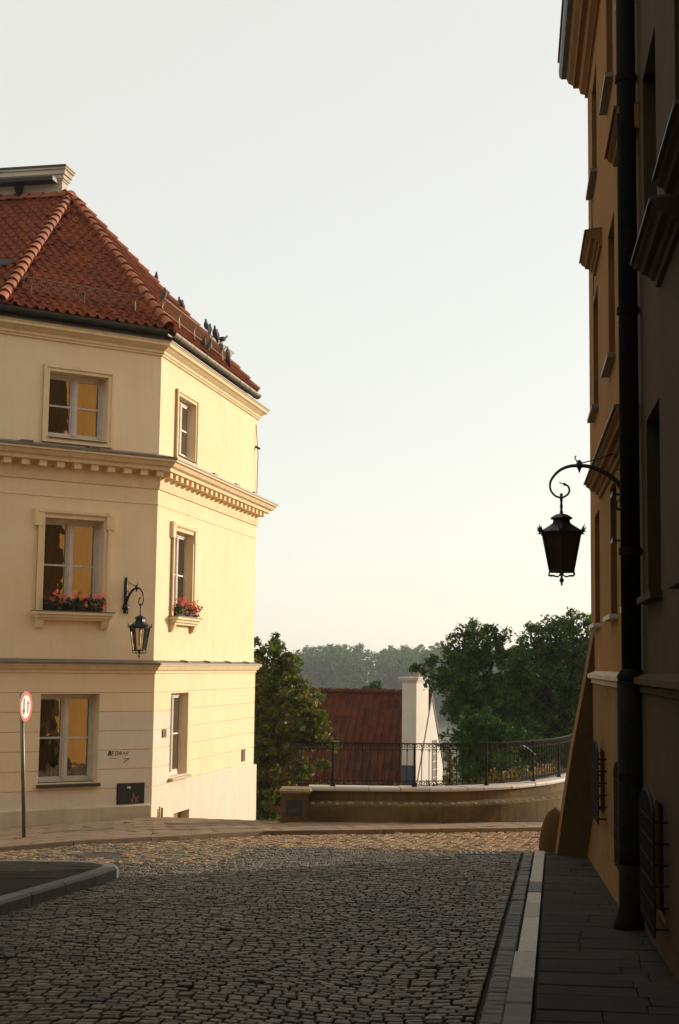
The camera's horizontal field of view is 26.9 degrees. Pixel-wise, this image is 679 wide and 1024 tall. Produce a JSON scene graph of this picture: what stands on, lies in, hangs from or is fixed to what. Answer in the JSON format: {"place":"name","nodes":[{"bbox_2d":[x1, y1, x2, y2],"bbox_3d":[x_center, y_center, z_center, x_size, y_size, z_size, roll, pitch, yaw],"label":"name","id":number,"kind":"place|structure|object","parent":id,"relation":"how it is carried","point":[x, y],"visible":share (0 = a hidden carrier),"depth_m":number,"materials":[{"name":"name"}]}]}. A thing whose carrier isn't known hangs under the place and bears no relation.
{"place":"outdoors","nodes":[
{"label":"outdoors","id":0,"kind":"place"},
{"bbox_2d":[0,861,102,895],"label":"pavement","id":1,"kind":"structure","parent":0,"point":[15,876],"depth_m":15.08,"materials":[{"name":"grey stone"}]},
{"bbox_2d":[0,817,542,846],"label":"pavement","id":2,"kind":"structure","parent":0,"point":[120,828],"depth_m":24.03,"materials":[{"name":"grey stone"}]},
{"bbox_2d":[19,691,31,836],"bbox_3d":[-4.885,3.941,21.932,0.173,2.330,0.453,-2,-7,27],"label":"road sign","id":3,"kind":"object","parent":2,"relation":"on","point":[25,706],"visible":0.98,"depth_m":21.93,"materials":[{"name":"black"}]},
{"bbox_2d":[0,0,590,674],"label":"sky","id":4,"kind":"structure","parent":0,"point":[380,207],"materials":[{"name":"white"}]},
{"bbox_2d":[296,856,545,1023],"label":"street bed","id":5,"kind":"object","parent":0,"point":[482,1004],"depth_m":11.17,"materials":[{"name":"grey stone"}]},
{"bbox_2d":[0,860,118,915],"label":"kerb","id":6,"kind":"structure","parent":5,"relation":"on","point":[34,895],"depth_m":14.00,"materials":[{"name":"grey stone"}]},
{"bbox_2d":[0,843,520,1023],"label":"cobbled roadway","id":7,"kind":"structure","parent":5,"relation":"on","point":[264,935],"depth_m":11.15,"materials":[{"name":"stone"}]},
{"bbox_2d":[457,851,500,854],"bbox_3d":[1.922,4.728,19.674,0.580,0.044,0.330,1,-6,0],"label":"drain grate","id":8,"kind":"object","parent":7,"relation":"on","point":[473,853],"visible":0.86,"depth_m":19.54,"materials":[{"name":"metal"}]},
{"bbox_2d":[0,827,541,851],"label":"kerb","id":9,"kind":"structure","parent":5,"relation":"on","point":[243,834],"depth_m":22.79,"materials":[{"name":"grey stone"}]},
{"bbox_2d":[0,831,546,864],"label":"cobbled crossing","id":10,"kind":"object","parent":5,"relation":"on","point":[523,841],"visible":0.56,"depth_m":21.03,"materials":[{"name":"beige stone"}]},
{"bbox_2d":[77,852,123,857],"bbox_3d":[-3.112,4.484,18.522,0.600,0.034,0.600,1,-6,0],"label":"manhole cover","id":11,"kind":"object","parent":10,"relation":"on","point":[103,854],"visible":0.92,"depth_m":18.54,"materials":[{"name":"metal"}]},
{"bbox_2d":[111,830,522,853],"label":"joint grass","id":12,"kind":"structure","parent":10,"relation":"on","point":[443,850],"depth_m":20.39,"materials":[{"name":"green plant"}]},
{"bbox_2d":[480,852,532,1023],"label":"gutter setts","id":13,"kind":"structure","parent":5,"relation":"on","point":[494,1008],"depth_m":10.62,"materials":[{"name":"grey stone"}]},
{"bbox_2d":[502,851,544,1023],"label":"kerb","id":14,"kind":"structure","parent":5,"relation":"on","point":[519,1002],"depth_m":10.11,"materials":[{"name":"stone"}]},
{"bbox_2d":[539,807,559,851],"bbox_3d":[3.078,4.596,20.234,0.485,0.780,0.473,1,-6,0],"label":"guard stone","id":15,"kind":"object","parent":5,"relation":"on","point":[548,835],"visible":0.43,"depth_m":20.10,"materials":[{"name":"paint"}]},
{"bbox_2d":[437,713,572,785],"bbox_3d":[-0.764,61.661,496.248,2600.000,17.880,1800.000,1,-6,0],"label":"terrain","id":16,"kind":"structure","parent":0,"point":[443,723],"depth_m":381.86,"materials":[{"name":"green plant"}]},
{"bbox_2d":[0,164,278,827],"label":"corner house","id":17,"kind":"structure","parent":16,"relation":"on","point":[132,412],"depth_m":26.93,"materials":[{"name":"beige paint"}]},
{"bbox_2d":[36,694,100,788],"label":"window","id":18,"kind":"structure","parent":17,"relation":"in","point":[66,731],"depth_m":26.15,"materials":[{"name":"paint"}]},
{"bbox_2d":[31,507,115,628],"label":"window","id":19,"kind":"structure","parent":17,"relation":"in","point":[67,550],"depth_m":26.38,"materials":[{"name":"paint"}]},
{"bbox_2d":[43,589,107,611],"bbox_3d":[-4.831,1.623,26.001,1.239,0.423,0.368,5,-7,-34],"label":"flower box","id":20,"kind":"object","parent":17,"relation":"on","point":[65,605],"visible":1,"depth_m":25.97,"materials":[{"name":"red"}]},
{"bbox_2d":[41,363,114,447],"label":"window","id":21,"kind":"structure","parent":17,"relation":"in","point":[72,406],"depth_m":26.67,"materials":[{"name":"paint"}]},
{"bbox_2d":[122,577,151,657],"bbox_3d":[-3.798,1.941,26.227,0.422,1.535,0.953,6,-8,-38],"label":"wall lantern","id":22,"kind":"object","parent":17,"relation":"attached to","point":[140,623],"depth_m":26.02,"materials":[{"name":"black metal"}]},
{"bbox_2d":[160,287,166,301],"bbox_3d":[-3.446,-4.247,27.851,0.105,0.327,0.192,-4,-8,35],"label":"pigeon","id":23,"kind":"object","parent":17,"relation":"on","point":[163,294],"visible":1,"depth_m":27.82,"materials":[{"name":"grey"}]},
{"bbox_2d":[168,693,191,780],"bbox_3d":[-3.251,4.432,28.198,0.330,1.680,1.200,-1,-6,12],"label":"window","id":24,"kind":"structure","parent":17,"relation":"in","point":[176,698],"depth_m":28.48,"materials":[{"name":"paint"}]},
{"bbox_2d":[178,297,184,307],"bbox_3d":[-3.683,-4.859,33.062,0.119,0.246,0.384,6,16,-40],"label":"pigeon","id":25,"kind":"object","parent":17,"relation":"on","point":[181,302],"visible":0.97,"depth_m":33.02,"materials":[{"name":"grey"}]},
{"bbox_2d":[168,521,201,632],"bbox_3d":[-3.159,1.336,28.583,0.415,2.160,1.600,-1,-6,12],"label":"window","id":26,"kind":"structure","parent":17,"relation":"in","point":[177,578],"depth_m":28.80,"materials":[{"name":"paint"}]},
{"bbox_2d":[174,388,199,466],"bbox_3d":[-3.183,-1.685,28.932,0.285,1.410,1.390,-1,-6,12],"label":"window","id":27,"kind":"structure","parent":17,"relation":"in","point":[182,410],"depth_m":29.19,"materials":[{"name":"paint"}]},
{"bbox_2d":[173,596,202,617],"bbox_3d":[-3.091,1.920,28.599,0.371,0.443,1.456,-1,-6,12],"label":"flower box","id":28,"kind":"object","parent":17,"relation":"on","point":[191,611],"visible":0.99,"depth_m":28.47,"materials":[{"name":"pink"}]},
{"bbox_2d":[200,336,205,345],"bbox_3d":[-2.917,-3.588,30.261,0.213,0.305,0.105,-4,-8,40],"label":"pigeon","id":29,"kind":"object","parent":17,"relation":"on","point":[203,342],"visible":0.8,"depth_m":30.21,"materials":[{"name":"grey"}]},
{"bbox_2d":[204,319,209,331],"bbox_3d":[-2.834,-3.984,30.414,0.114,0.331,0.231,4,-7,-30],"label":"pigeon","id":30,"kind":"object","parent":17,"relation":"on","point":[206,326],"visible":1,"depth_m":30.39,"materials":[{"name":"grey"}]},
{"bbox_2d":[206,339,211,350],"bbox_3d":[-2.808,-3.576,30.531,0.119,0.329,0.262,-2,-7,20],"label":"pigeon","id":31,"kind":"object","parent":17,"relation":"on","point":[208,345],"visible":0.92,"depth_m":30.50,"materials":[{"name":"grey"}]},
{"bbox_2d":[212,325,217,342],"bbox_3d":[-2.715,-3.894,31.131,0.119,0.368,0.217,-3,-7,28],"label":"pigeon","id":32,"kind":"object","parent":17,"relation":"on","point":[215,333],"visible":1,"depth_m":31.09,"materials":[{"name":"grey"}]},
{"bbox_2d":[218,336,227,343],"bbox_3d":[-2.624,-3.859,31.668,0.114,0.236,0.369,-5,-17,45],"label":"pigeon","id":33,"kind":"object","parent":17,"relation":"on","point":[222,339],"visible":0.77,"depth_m":31.64,"materials":[{"name":"grey"}]},
{"bbox_2d":[226,353,230,366],"bbox_3d":[-2.497,-3.404,31.986,0.114,0.236,0.369,0,-30,10],"label":"pigeon","id":34,"kind":"object","parent":17,"relation":"on","point":[228,360],"visible":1,"depth_m":31.92,"materials":[{"name":"grey"}]},
{"bbox_2d":[254,632,341,820],"bbox_3d":[-1.900,7.523,38.680,2.499,8.537,3.594,5,-7,-33],"label":"maple tree","id":35,"kind":"object","parent":16,"relation":"on","point":[274,697],"visible":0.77,"depth_m":38.33,"materials":[{"name":"green plant"}]},
{"bbox_2d":[254,659,445,820],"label":"red roofed house","id":36,"kind":"structure","parent":16,"relation":"on","point":[406,713],"depth_m":49.13,"materials":[{"name":"ceramic"}]},
{"bbox_2d":[432,740,436,782],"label":"window","id":37,"kind":"structure","parent":36,"relation":"in","point":[433,751],"depth_m":49.58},
{"bbox_2d":[361,680,386,689],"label":"tree","id":38,"kind":"object","parent":16,"relation":"on","point":[376,684],"visible":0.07,"depth_m":74.24,"materials":[{"name":"green plant"}]},
{"bbox_2d":[255,642,574,719],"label":"wood","id":39,"kind":"object","parent":16,"relation":"on","point":[325,673],"depth_m":451.47,"materials":[{"name":"green plant"}]},
{"bbox_2d":[279,770,565,822],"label":"terrace wall","id":40,"kind":"structure","parent":16,"relation":"on","point":[537,800],"depth_m":25.90,"materials":[{"name":"paint"}]},
{"bbox_2d":[289,734,571,786],"bbox_3d":[2.772,4.879,27.948,8.028,0.825,2.008,6,-8,-40],"label":"railing","id":41,"kind":"object","parent":40,"relation":"on","point":[566,743],"visible":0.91,"depth_m":26.39,"materials":[{"name":"metal"}]},
{"bbox_2d":[442,745,455,785],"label":"sapling","id":42,"kind":"object","parent":16,"relation":"on","point":[450,768],"visible":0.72,"depth_m":40.41,"materials":[{"name":"green plant"}]},
{"bbox_2d":[407,617,556,782],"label":"broadleaf tree","id":43,"kind":"object","parent":16,"relation":"on","point":[470,695],"visible":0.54,"depth_m":44.83,"materials":[{"name":"green plant"}]},
{"bbox_2d":[454,706,528,783],"bbox_3d":[4.207,8.981,39.460,2.156,7.129,1.591,1,-6,0],"label":"weeping shrub","id":44,"kind":"object","parent":16,"relation":"on","point":[473,733],"visible":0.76,"depth_m":39.41,"materials":[{"name":"green plant"}]},
{"bbox_2d":[500,606,590,772],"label":"broadleaf tree","id":45,"kind":"object","parent":16,"relation":"on","point":[561,679],"visible":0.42,"depth_m":46.55,"materials":[{"name":"green plant"}]},
{"bbox_2d":[555,0,678,980],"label":"ochre house","id":46,"kind":"structure","parent":16,"relation":"on","point":[618,62],"depth_m":12.15,"materials":[{"name":"paint"}]},
{"bbox_2d":[537,454,619,585],"bbox_3d":[2.505,0.028,14.600,0.976,1.470,0.557,1,-6,0],"label":"wall lantern","id":47,"kind":"object","parent":46,"relation":"attached to","point":[561,534],"depth_m":14.46,"materials":[{"name":"black metal"}]},
{"bbox_2d":[586,168,596,199],"bbox_3d":[3.512,-4.440,19.270,0.290,0.050,1.170,0,-6,7],"label":"window sill","id":48,"kind":"structure","parent":46,"relation":"in","point":[593,171],"depth_m":19.17,"materials":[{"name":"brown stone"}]},
{"bbox_2d":[587,404,598,422],"bbox_3d":[3.474,-1.308,18.932,0.290,0.050,1.170,0,-6,7],"label":"window sill","id":49,"kind":"structure","parent":46,"relation":"in","point":[594,408],"depth_m":18.78,"materials":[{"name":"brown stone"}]},
{"bbox_2d":[588,623,599,628],"bbox_3d":[3.439,1.495,18.630,0.290,0.050,1.170,0,-6,7],"label":"window sill","id":50,"kind":"structure","parent":46,"relation":"in","point":[594,625],"depth_m":18.25,"materials":[{"name":"stone"}]},
{"bbox_2d":[599,72,612,114],"bbox_3d":[3.142,-4.772,16.236,0.290,0.050,1.120,0,-6,7],"label":"window sill","id":51,"kind":"structure","parent":46,"relation":"in","point":[608,77],"depth_m":16.16,"materials":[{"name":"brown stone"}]},
{"bbox_2d":[601,352,615,377],"bbox_3d":[3.103,-1.640,15.898,0.290,0.050,1.120,0,-6,7],"label":"window sill","id":52,"kind":"structure","parent":46,"relation":"in","point":[610,356],"depth_m":15.80,"materials":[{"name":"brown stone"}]},
{"bbox_2d":[603,614,617,621],"bbox_3d":[3.068,1.163,15.595,0.290,0.050,1.120,0,-6,7],"label":"window sill","id":53,"kind":"structure","parent":46,"relation":"in","point":[610,617],"depth_m":15.18,"materials":[{"name":"stone"}]},
{"bbox_2d":[637,591,661,604],"bbox_3d":[2.523,0.674,11.130,0.290,0.050,1.170,0,-6,7],"label":"window sill","id":54,"kind":"structure","parent":46,"relation":"in","point":[649,597],"depth_m":10.85,"materials":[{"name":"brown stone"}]},
{"bbox_2d":[667,575,678,588],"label":"window sill","id":55,"kind":"structure","parent":46,"relation":"in","point":[673,583],"depth_m":9.10,"materials":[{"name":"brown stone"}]},
{"bbox_2d":[536,851,678,1023],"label":"pavement","id":56,"kind":"structure","parent":0,"point":[596,966],"depth_m":10.02,"materials":[{"name":"grey stone"}]},
{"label":"planting bed","id":57,"kind":"structure","parent":0,"visible":0},
{"bbox_2d":[308,759,562,785],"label":"undergrowth","id":58,"kind":"object","parent":57,"relation":"on","point":[541,772],"visible":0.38,"depth_m":27.96,"materials":[{"name":"green plant"}]}
]}

